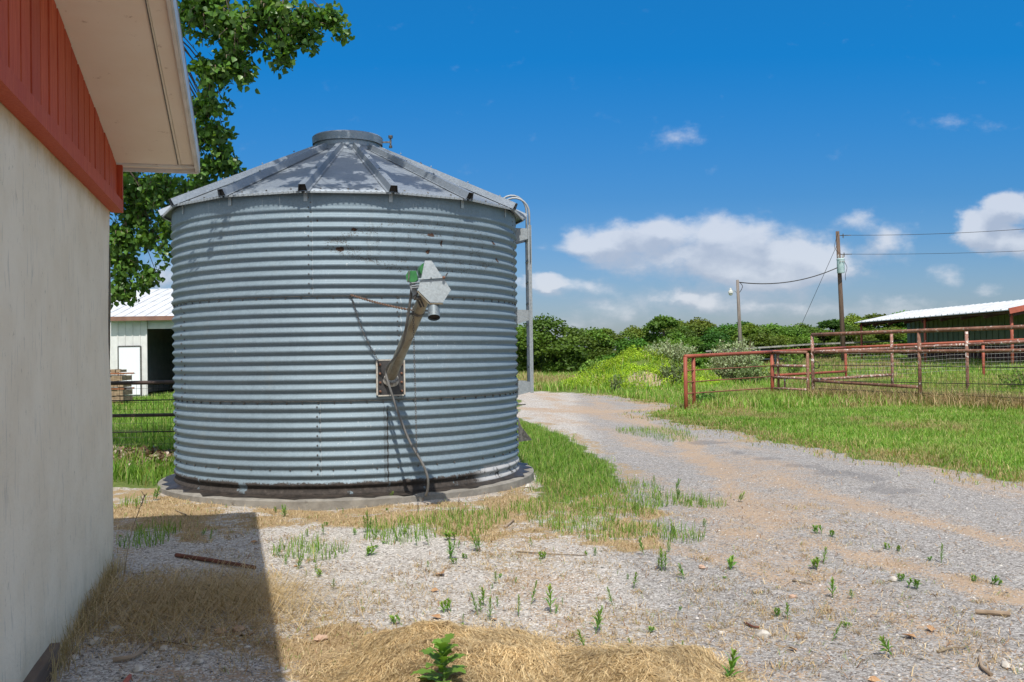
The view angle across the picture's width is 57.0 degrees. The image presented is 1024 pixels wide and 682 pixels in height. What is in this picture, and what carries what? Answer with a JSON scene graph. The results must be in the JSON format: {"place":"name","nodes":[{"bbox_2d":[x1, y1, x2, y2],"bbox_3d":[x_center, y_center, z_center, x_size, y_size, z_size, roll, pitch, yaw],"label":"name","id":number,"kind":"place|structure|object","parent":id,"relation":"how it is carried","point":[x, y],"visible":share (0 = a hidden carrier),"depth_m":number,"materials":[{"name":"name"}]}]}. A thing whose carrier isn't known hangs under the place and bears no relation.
{"place":"outdoors","nodes":[
{"label":"outdoors","id":0,"kind":"place"},
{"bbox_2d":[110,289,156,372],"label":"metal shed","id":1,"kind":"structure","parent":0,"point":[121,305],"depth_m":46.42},
{"bbox_2d":[112,391,175,486],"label":"back lawn grass","id":2,"kind":"structure","parent":0,"point":[155,424],"depth_m":17.35,"materials":[{"name":"plant"}]},
{"bbox_2d":[113,424,728,562],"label":"thin grass","id":3,"kind":"structure","parent":0,"point":[467,522],"depth_m":8.77,"materials":[{"name":"plant"}]},
{"bbox_2d":[85,483,902,681],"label":"dry grass","id":4,"kind":"structure","parent":0,"point":[354,523],"depth_m":8.21,"materials":[{"name":"plant"}]},
{"bbox_2d":[50,354,1023,681],"bbox_3d":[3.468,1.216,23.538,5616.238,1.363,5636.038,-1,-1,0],"label":"ground","id":5,"kind":"structure","parent":0,"point":[592,420],"depth_m":7.27,"materials":[{"name":"gravel"}]},
{"bbox_2d":[39,548,138,681],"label":"wall grass","id":6,"kind":"structure","parent":5,"relation":"on","point":[65,647],"depth_m":5.51,"materials":[{"name":"plant"}]},
{"bbox_2d":[87,636,100,644],"bbox_3d":[-2.355,1.699,5.331,0.060,0.050,0.084,-1,-1,33],"label":"stone","id":7,"kind":"object","parent":5,"relation":"on","point":[95,640],"visible":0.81,"depth_m":5.31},
{"bbox_2d":[0,0,199,681],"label":"barn","id":8,"kind":"structure","parent":5,"relation":"on","point":[95,100],"depth_m":5.17,"materials":[{"name":"paint"}]},
{"bbox_2d":[110,369,134,403],"bbox_3d":[-12.828,1.511,30.387,1.000,1.204,0.850,-1,-1,0],"label":"firewood rack","id":9,"kind":"object","parent":5,"relation":"on","point":[115,388],"visible":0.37,"depth_m":30.04,"materials":[{"name":"brown wood"}]},
{"bbox_2d":[113,642,152,662],"bbox_3d":[-2.028,1.686,5.128,0.095,0.032,0.333,-1,-1,16],"label":"stick","id":10,"kind":"object","parent":5,"relation":"on","point":[126,657],"visible":0.98,"depth_m":5.01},
{"bbox_2d":[123,491,146,580],"bbox_3d":[-2.717,1.401,6.799,0.172,0.625,0.031,0,-1,-35],"label":"dry stalk","id":11,"kind":"object","parent":5,"relation":"on","point":[133,525],"visible":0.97,"depth_m":6.81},
{"bbox_2d":[132,664,142,672],"bbox_3d":[-1.931,1.694,4.865,0.052,0.047,0.065,0,-1,-33],"label":"stone","id":12,"kind":"object","parent":5,"relation":"on","point":[137,668],"visible":1,"depth_m":4.85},
{"bbox_2d":[110,288,174,395],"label":"metal shed","id":13,"kind":"structure","parent":5,"relation":"on","point":[142,341],"depth_m":38.05,"materials":[{"name":"white"}]},
{"bbox_2d":[117,345,141,394],"bbox_3d":[-15.377,1.193,37.942,0.945,2.015,0.050,-1,-1,0],"label":"side door","id":14,"kind":"structure","parent":13,"relation":"in","point":[129,357],"depth_m":37.94,"materials":[{"name":"white"}]},
{"bbox_2d":[147,320,173,328],"bbox_3d":[-13.254,-0.678,38.106,2.900,0.340,0.131,-1,-1,0],"label":"rolled door","id":15,"kind":"structure","parent":13,"relation":"in","point":[151,324],"depth_m":38.05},
{"bbox_2d":[110,373,175,450],"bbox_3d":[-5.387,1.208,14.351,7.609,1.448,0.101,-1,-1,0],"label":"pipe fence","id":16,"kind":"object","parent":5,"relation":"on","point":[136,383],"visible":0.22,"depth_m":14.32,"materials":[{"name":"metal"}]},
{"bbox_2d":[113,445,175,469],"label":"leaf litter","id":17,"kind":"object","parent":5,"relation":"on","point":[161,456],"visible":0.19,"depth_m":13.96,"materials":[{"name":"plant"}]},
{"bbox_2d":[174,553,255,569],"bbox_3d":[-2.309,1.710,7.333,0.837,0.055,0.048,-1,-1,28],"label":"rusty pipe","id":18,"kind":"object","parent":5,"relation":"on","point":[199,558],"visible":0.9,"depth_m":7.34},
{"bbox_2d":[109,0,354,308],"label":"cottonwood tree","id":19,"kind":"object","parent":5,"relation":"on","point":[232,31],"visible":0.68,"depth_m":11.21,"materials":[{"name":"green plant"}]},
{"bbox_2d":[233,625,244,631],"bbox_3d":[-1.600,1.689,5.531,0.061,0.053,0.074,-1,-1,41],"label":"stone","id":20,"kind":"object","parent":5,"relation":"on","point":[235,629],"visible":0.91,"depth_m":5.51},
{"bbox_2d":[61,548,418,679],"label":"dead grass","id":21,"kind":"structure","parent":5,"relation":"on","point":[164,597],"depth_m":5.86,"materials":[{"name":"plant"}]},
{"bbox_2d":[313,634,327,641],"bbox_3d":[-1.087,1.684,5.340,0.075,0.048,0.062,0,-1,-41],"label":"stone","id":22,"kind":"object","parent":5,"relation":"on","point":[320,637],"visible":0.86,"depth_m":5.33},
{"bbox_2d":[158,130,533,510],"bbox_3d":[-2.084,-0.272,12.134,4.690,4.765,4.690,-1,-1,0],"label":"grain bin","id":23,"kind":"object","parent":5,"relation":"on","point":[278,401],"visible":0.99,"depth_m":10.22,"materials":[{"name":"metal"}]},
{"bbox_2d":[351,296,378,361],"bbox_3d":[-1.561,-0.133,10.014,0.294,0.727,0.037,-1,-1,-8],"label":"chain","id":24,"kind":"object","parent":23,"relation":"hanging from","point":[362,330],"visible":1,"depth_m":10.00,"materials":[{"name":"metal"}]},
{"bbox_2d":[350,294,411,310],"bbox_3d":[-1.340,-0.390,9.542,0.028,0.231,1.200,0,-1,-39],"label":"chain","id":25,"kind":"object","parent":23,"relation":"hanging from","point":[380,303],"visible":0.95,"depth_m":9.52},
{"bbox_2d":[385,288,428,496],"bbox_3d":[-0.953,0.540,9.327,0.391,2.113,1.216,-1,-1,-18],"label":"power cable","id":26,"kind":"object","parent":23,"relation":"attached to","point":[390,389],"visible":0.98,"depth_m":9.65,"materials":[{"name":"rubber"}]},
{"bbox_2d":[376,261,450,395],"bbox_3d":[-1.027,-0.070,9.305,0.404,1.293,1.810,-1,-1,-22],"label":"unloading auger","id":27,"kind":"object","parent":23,"relation":"attached to","point":[433,294],"visible":0.96,"depth_m":8.91,"materials":[{"name":"metal"}]},
{"bbox_2d":[412,305,417,452],"bbox_3d":[-0.919,0.346,8.919,0.035,1.432,0.020,-1,-1,0],"label":"chain","id":28,"kind":"object","parent":27,"relation":"hanging from","point":[415,379],"visible":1,"depth_m":8.92,"materials":[{"name":"metal"}]},
{"bbox_2d":[503,195,533,394],"bbox_3d":[0.019,-0.619,12.323,0.484,2.642,0.428,-1,-1,0],"label":"ladder","id":29,"kind":"object","parent":23,"relation":"attached to","point":[523,235],"visible":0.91,"depth_m":12.13,"materials":[{"name":"metal"}]},
{"bbox_2d":[365,546,376,555],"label":"gravel weed","id":30,"kind":"object","parent":5,"relation":"on","point":[368,549],"visible":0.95,"depth_m":7.51,"materials":[{"name":"green plant"}]},
{"bbox_2d":[389,614,400,624],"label":"gravel weed","id":31,"kind":"object","parent":5,"relation":"on","point":[392,617],"visible":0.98,"depth_m":5.61,"materials":[{"name":"green plant"}]},
{"bbox_2d":[291,614,596,681],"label":"straw heap","id":32,"kind":"object","parent":5,"relation":"on","point":[498,653],"visible":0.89,"depth_m":4.62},
{"bbox_2d":[410,633,466,681],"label":"wild lettuce","id":33,"kind":"object","parent":32,"relation":"on","point":[441,657],"visible":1,"depth_m":4.21,"materials":[{"name":"green plant"}]},
{"bbox_2d":[439,598,453,612],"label":"gravel weed","id":34,"kind":"object","parent":5,"relation":"on","point":[445,603],"visible":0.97,"depth_m":5.85,"materials":[{"name":"green plant"}]},
{"bbox_2d":[443,530,457,539],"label":"gravel weed","id":35,"kind":"object","parent":5,"relation":"on","point":[448,534],"visible":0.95,"depth_m":7.98,"materials":[{"name":"green plant"}]},
{"bbox_2d":[447,539,456,557],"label":"gravel weed","id":36,"kind":"object","parent":5,"relation":"on","point":[450,553],"visible":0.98,"depth_m":7.29,"materials":[{"name":"green plant"}]},
{"bbox_2d":[469,529,481,551],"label":"gravel weed","id":37,"kind":"object","parent":5,"relation":"on","point":[477,543],"visible":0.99,"depth_m":7.51,"materials":[{"name":"green plant"}]},
{"bbox_2d":[516,325,544,370],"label":"woodland tree","id":38,"kind":"object","parent":5,"relation":"on","point":[519,327],"visible":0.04,"depth_m":65.44,"materials":[{"name":"green plant"}]},
{"bbox_2d":[49,470,1023,681],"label":"plant debris","id":39,"kind":"object","parent":5,"relation":"on","point":[429,571],"visible":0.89,"depth_m":6.11,"materials":[{"name":"plant"}]},
{"bbox_2d":[60,462,1023,681],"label":"gravel stones","id":40,"kind":"object","parent":5,"relation":"on","point":[186,668],"visible":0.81,"depth_m":6.05,"materials":[{"name":"gravel"}]},
{"bbox_2d":[68,503,1023,681],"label":"dry tufts","id":41,"kind":"object","parent":5,"relation":"on","point":[678,626],"visible":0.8,"depth_m":6.00,"materials":[{"name":"plant"}]},
{"bbox_2d":[544,583,557,612],"bbox_3d":[0.237,1.600,5.820,0.106,0.209,0.103,1,7,23],"label":"gravel weed","id":42,"kind":"object","parent":5,"relation":"on","point":[549,596],"visible":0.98,"depth_m":5.82,"materials":[{"name":"green plant"}]},
{"bbox_2d":[516,313,618,373],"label":"woodland tree","id":43,"kind":"object","parent":5,"relation":"on","point":[551,347],"visible":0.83,"depth_m":58.44,"materials":[{"name":"green plant"}]},
{"bbox_2d":[550,327,615,369],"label":"woodland tree","id":44,"kind":"object","parent":5,"relation":"on","point":[604,338],"visible":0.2,"depth_m":63.25,"materials":[{"name":"green plant"}]},
{"bbox_2d":[579,361,590,376],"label":"weed bush","id":45,"kind":"object","parent":5,"relation":"on","point":[584,366],"visible":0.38,"depth_m":42.01,"materials":[{"name":"green plant"}]},
{"bbox_2d":[588,609,602,629],"bbox_3d":[0.501,1.619,5.467,0.087,0.156,0.099,-1,-1,34],"label":"gravel weed","id":46,"kind":"object","parent":5,"relation":"on","point":[595,617],"visible":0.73,"depth_m":5.46,"materials":[{"name":"green plant"}]},
{"bbox_2d":[600,327,615,348],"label":"woodland tree","id":47,"kind":"object","parent":5,"relation":"on","point":[607,331],"visible":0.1,"depth_m":95.77,"materials":[{"name":"green plant"}]},
{"bbox_2d":[596,333,629,353],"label":"woodland tree","id":48,"kind":"object","parent":5,"relation":"on","point":[616,336],"visible":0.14,"depth_m":69.27,"materials":[{"name":"green plant"}]},
{"bbox_2d":[609,374,623,391],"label":"weed bush","id":49,"kind":"object","parent":5,"relation":"on","point":[615,383],"visible":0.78,"depth_m":33.96,"materials":[{"name":"green plant"}]},
{"bbox_2d":[593,337,654,362],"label":"woodland tree","id":50,"kind":"object","parent":5,"relation":"on","point":[620,345],"visible":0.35,"depth_m":57.42,"materials":[{"name":"green plant"}]},
{"bbox_2d":[619,325,656,346],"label":"woodland tree","id":51,"kind":"object","parent":5,"relation":"on","point":[632,332],"visible":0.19,"depth_m":77.33,"materials":[{"name":"green plant"}]},
{"bbox_2d":[547,635,774,681],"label":"straw heap","id":52,"kind":"object","parent":5,"relation":"on","point":[665,663],"visible":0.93,"depth_m":4.50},
{"bbox_2d":[657,546,667,570],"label":"gravel weed","id":53,"kind":"object","parent":5,"relation":"on","point":[661,556],"visible":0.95,"depth_m":6.82,"materials":[{"name":"green plant"}]},
{"bbox_2d":[642,314,683,346],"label":"woodland tree","id":54,"kind":"object","parent":5,"relation":"on","point":[656,323],"visible":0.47,"depth_m":61.73,"materials":[{"name":"green plant"}]},
{"bbox_2d":[639,337,699,362],"bbox_3d":[6.332,0.381,38.238,2.372,1.189,2.226,-1,-1,22],"label":"weed bush","id":55,"kind":"object","parent":5,"relation":"on","point":[677,352],"visible":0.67,"depth_m":37.80,"materials":[{"name":"green plant"}]},
{"bbox_2d":[654,318,686,343],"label":"woodland tree","id":56,"kind":"object","parent":5,"relation":"on","point":[679,322],"visible":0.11,"depth_m":79.38,"materials":[{"name":"green plant"}]},
{"bbox_2d":[659,359,682,383],"bbox_3d":[6.017,1.163,35.311,1.059,0.987,1.083,-1,-1,0],"label":"weed bush","id":57,"kind":"object","parent":5,"relation":"on","point":[673,373],"visible":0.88,"depth_m":35.20,"materials":[{"name":"green plant"}]},
{"bbox_2d":[665,324,696,352],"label":"woodland tree","id":58,"kind":"object","parent":5,"relation":"on","point":[686,330],"visible":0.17,"depth_m":65.43,"materials":[{"name":"green plant"}]},
{"bbox_2d":[659,335,711,368],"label":"woodland tree","id":59,"kind":"object","parent":5,"relation":"on","point":[699,362],"visible":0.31,"depth_m":57.36,"materials":[{"name":"green plant"}]},
{"bbox_2d":[563,344,821,389],"bbox_3d":[7.061,0.971,38.327,10.379,1.750,8.329,-1,-1,0],"label":"ground cover","id":60,"kind":"object","parent":5,"relation":"on","point":[617,358],"visible":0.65,"depth_m":36.74,"materials":[{"name":"green plant"}]},
{"bbox_2d":[686,317,717,351],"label":"woodland tree","id":61,"kind":"object","parent":5,"relation":"on","point":[698,326],"visible":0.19,"depth_m":75.14,"materials":[{"name":"green plant"}]},
{"bbox_2d":[696,389,717,400],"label":"weed bush","id":62,"kind":"object","parent":5,"relation":"on","point":[699,397],"visible":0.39,"depth_m":25.93,"materials":[{"name":"green plant"}]},
{"bbox_2d":[692,330,738,365],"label":"woodland tree","id":63,"kind":"object","parent":5,"relation":"on","point":[710,340],"visible":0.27,"depth_m":62.84,"materials":[{"name":"green plant"}]},
{"bbox_2d":[701,323,744,352],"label":"woodland tree","id":64,"kind":"object","parent":5,"relation":"on","point":[725,328],"visible":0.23,"depth_m":73.65,"materials":[{"name":"green plant"}]},
{"bbox_2d":[683,350,774,409],"bbox_3d":[6.257,1.141,26.669,0.120,1.710,6.599,-1,-1,35],"label":"pipe fence","id":65,"kind":"object","parent":5,"relation":"on","point":[693,377],"visible":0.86,"depth_m":25.03,"materials":[{"name":"metal"}]},
{"bbox_2d":[727,555,736,569],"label":"gravel weed","id":66,"kind":"object","parent":5,"relation":"on","point":[730,560],"visible":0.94,"depth_m":6.83,"materials":[{"name":"green plant"}]},
{"bbox_2d":[722,648,743,680],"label":"gravel weed","id":67,"kind":"object","parent":5,"relation":"on","point":[732,663],"visible":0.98,"depth_m":4.50,"materials":[{"name":"green plant"}]},
{"bbox_2d":[704,337,764,384],"bbox_3d":[9.463,0.840,40.005,2.456,2.068,2.551,-1,-1,28],"label":"silver shrub","id":68,"kind":"object","parent":5,"relation":"on","point":[729,361],"visible":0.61,"depth_m":39.57,"materials":[{"name":"green plant"}]},
{"bbox_2d":[728,280,742,350],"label":"light pole","id":69,"kind":"object","parent":5,"relation":"on","point":[730,291],"visible":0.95,"depth_m":49.95,"materials":[{"name":"grey wood"}]},
{"bbox_2d":[728,322,776,349],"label":"woodland tree","id":70,"kind":"object","parent":5,"relation":"on","point":[751,328],"visible":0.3,"depth_m":71.58,"materials":[{"name":"green plant"}]},
{"bbox_2d":[729,356,776,383],"bbox_3d":[9.955,1.133,38.952,1.962,1.479,1.846,-1,-1,0],"label":"silver shrub","id":71,"kind":"object","parent":5,"relation":"on","point":[748,372],"visible":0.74,"depth_m":38.63,"materials":[{"name":"green plant"}]},
{"bbox_2d":[756,629,770,638],"bbox_3d":[1.419,1.652,5.305,0.072,0.058,0.074,0,-1,-31],"label":"stone","id":72,"kind":"object","parent":5,"relation":"on","point":[764,633],"visible":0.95,"depth_m":5.29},
{"bbox_2d":[737,332,794,362],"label":"woodland tree","id":73,"kind":"object","parent":5,"relation":"on","point":[763,339],"visible":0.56,"depth_m":61.24,"materials":[{"name":"green plant"}]},
{"bbox_2d":[516,350,1023,410],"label":"pasture grass","id":74,"kind":"structure","parent":5,"relation":"on","point":[553,379],"depth_m":35.48,"materials":[{"name":"plant"}]},
{"bbox_2d":[761,323,788,347],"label":"woodland tree","id":75,"kind":"object","parent":5,"relation":"on","point":[775,328],"visible":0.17,"depth_m":75.12,"materials":[{"name":"green plant"}]},
{"bbox_2d":[759,324,817,359],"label":"woodland tree","id":76,"kind":"object","parent":5,"relation":"on","point":[790,333],"visible":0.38,"depth_m":65.05,"materials":[{"name":"green plant"}]},
{"bbox_2d":[772,351,807,392],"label":"pipe gate","id":77,"kind":"structure","parent":5,"relation":"on","point":[778,377],"depth_m":28.79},
{"bbox_2d":[783,341,803,375],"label":"weed bush","id":78,"kind":"object","parent":5,"relation":"on","point":[789,356],"visible":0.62,"depth_m":43.92,"materials":[{"name":"green plant"}]},
{"bbox_2d":[781,323,821,359],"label":"woodland tree","id":79,"kind":"object","parent":5,"relation":"on","point":[806,327],"visible":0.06,"depth_m":73.78,"materials":[{"name":"green plant"}]},
{"bbox_2d":[807,557,820,567],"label":"gravel weed","id":80,"kind":"object","parent":5,"relation":"on","point":[816,560],"visible":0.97,"depth_m":6.82,"materials":[{"name":"green plant"}]},
{"bbox_2d":[805,327,847,358],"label":"woodland tree","id":81,"kind":"object","parent":5,"relation":"on","point":[823,339],"visible":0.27,"depth_m":67.64,"materials":[{"name":"green plant"}]},
{"bbox_2d":[816,319,847,331],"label":"woodland tree","id":82,"kind":"object","parent":5,"relation":"on","point":[833,324],"visible":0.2,"depth_m":83.18,"materials":[{"name":"green plant"}]},
{"bbox_2d":[828,577,836,597],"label":"gravel weed","id":83,"kind":"object","parent":5,"relation":"on","point":[832,583],"visible":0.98,"depth_m":6.07,"materials":[{"name":"green plant"}]},
{"bbox_2d":[834,231,851,361],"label":"utility pole","id":84,"kind":"object","parent":5,"relation":"on","point":[841,263],"visible":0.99,"depth_m":54.92,"materials":[{"name":"brown wood"}]},
{"bbox_2d":[739,268,836,283],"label":"service cable","id":85,"kind":"object","parent":84,"relation":"attached to","point":[788,281],"visible":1,"depth_m":52.19,"materials":[{"name":"metal"}]},
{"bbox_2d":[905,229,1019,234],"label":"power line","id":86,"kind":"object","parent":84,"relation":"attached to","point":[962,232],"visible":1,"depth_m":51.17,"materials":[{"name":"metal"}]},
{"bbox_2d":[820,325,889,357],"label":"woodland tree","id":87,"kind":"object","parent":5,"relation":"on","point":[852,338],"visible":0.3,"depth_m":65.87,"materials":[{"name":"green plant"}]},
{"bbox_2d":[844,313,877,330],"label":"woodland tree","id":88,"kind":"object","parent":5,"relation":"on","point":[851,319],"visible":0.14,"depth_m":85.64,"materials":[{"name":"green plant"}]},
{"bbox_2d":[706,299,1023,363],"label":"open shed","id":89,"kind":"structure","parent":5,"relation":"on","point":[1004,313],"depth_m":48.55,"materials":[{"name":"metal"}]},
{"bbox_2d":[849,327,906,356],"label":"woodland tree","id":90,"kind":"object","parent":5,"relation":"on","point":[884,337],"visible":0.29,"depth_m":69.14,"materials":[{"name":"green plant"}]},
{"bbox_2d":[863,313,902,329],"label":"woodland tree","id":91,"kind":"object","parent":5,"relation":"on","point":[873,315],"visible":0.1,"depth_m":87.74,"materials":[{"name":"green plant"}]},
{"bbox_2d":[878,635,892,654],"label":"gravel weed","id":92,"kind":"object","parent":5,"relation":"on","point":[883,643],"visible":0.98,"depth_m":4.90,"materials":[{"name":"green plant"}]},
{"bbox_2d":[881,310,906,355],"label":"woodland tree","id":93,"kind":"object","parent":5,"relation":"on","point":[902,324],"visible":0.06,"depth_m":89.64,"materials":[{"name":"green plant"}]},
{"bbox_2d":[773,338,1023,387],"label":"pipe fence","id":94,"kind":"object","parent":5,"relation":"on","point":[803,373],"visible":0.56,"depth_m":33.90,"materials":[{"name":"rusty red-painted steel pipe"},{"name":"wire"}]},
{"bbox_2d":[897,328,906,355],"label":"woodland tree","id":95,"kind":"object","parent":5,"relation":"on","point":[904,341],"visible":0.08,"depth_m":72.44,"materials":[{"name":"green plant"}]},
{"bbox_2d":[906,577,922,589],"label":"gravel weed","id":96,"kind":"object","parent":5,"relation":"on","point":[915,582],"visible":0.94,"depth_m":6.24,"materials":[{"name":"green plant"}]},
{"bbox_2d":[806,325,1023,400],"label":"pipe fence","id":97,"kind":"object","parent":5,"relation":"on","point":[918,351],"visible":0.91,"depth_m":24.81,"materials":[{"name":"rusty steel pipe"},{"name":"dark wire"}]},
{"bbox_2d":[814,331,1023,390],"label":"pipe fence","id":98,"kind":"object","parent":5,"relation":"on","point":[966,344],"visible":0.69,"depth_m":28.34,"materials":[{"name":"metal"}]},
{"bbox_2d":[937,642,970,652],"bbox_3d":[2.339,1.621,4.984,0.225,0.032,0.028,-1,-1,-16],"label":"stick","id":99,"kind":"object","parent":5,"relation":"on","point":[948,648],"visible":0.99,"depth_m":4.98,"materials":[{"name":"wood"}]},
{"bbox_2d":[978,655,992,675],"bbox_3d":[2.372,1.633,4.749,0.040,0.028,0.255,-1,-1,14],"label":"stick","id":100,"kind":"object","parent":5,"relation":"on","point":[986,670],"visible":1,"depth_m":4.70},
{"bbox_2d":[975,609,1009,616],"bbox_3d":[2.852,1.613,5.600,0.184,0.033,0.032,-1,-1,22],"label":"stick","id":101,"kind":"object","parent":5,"relation":"on","point":[991,612],"visible":1,"depth_m":5.59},
{"bbox_2d":[990,575,1001,584],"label":"gravel weed","id":102,"kind":"object","parent":5,"relation":"on","point":[996,580],"visible":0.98,"depth_m":6.30,"materials":[{"name":"green plant"}]},
{"bbox_2d":[1001,661,1010,668],"bbox_3d":[2.483,1.631,4.743,0.046,0.047,0.076,-1,-1,8],"label":"stone","id":103,"kind":"object","parent":5,"relation":"on","point":[1005,664],"visible":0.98,"depth_m":4.72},
{"bbox_2d":[998,364,1023,388],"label":"weed bush","id":104,"kind":"object","parent":5,"relation":"on","point":[1021,378],"visible":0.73,"depth_m":27.10,"materials":[{"name":"green plant"}]},
{"bbox_2d":[110,0,1023,349],"label":"sky","id":105,"kind":"structure","parent":0,"point":[663,155],"materials":[{"name":"blue"}]},
{"bbox_2d":[517,419,626,502],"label":"lawn grass","id":106,"kind":"structure","parent":0,"point":[548,438],"depth_m":13.35,"materials":[{"name":"plant"}]},
{"bbox_2d":[583,372,1023,489],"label":"verge grass","id":107,"kind":"structure","parent":0,"point":[867,429],"depth_m":18.08,"materials":[{"name":"plant"}]},
{"bbox_2d":[797,383,1023,413],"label":"dry grass","id":108,"kind":"structure","parent":0,"point":[965,400],"depth_m":24.06,"materials":[{"name":"plant"}]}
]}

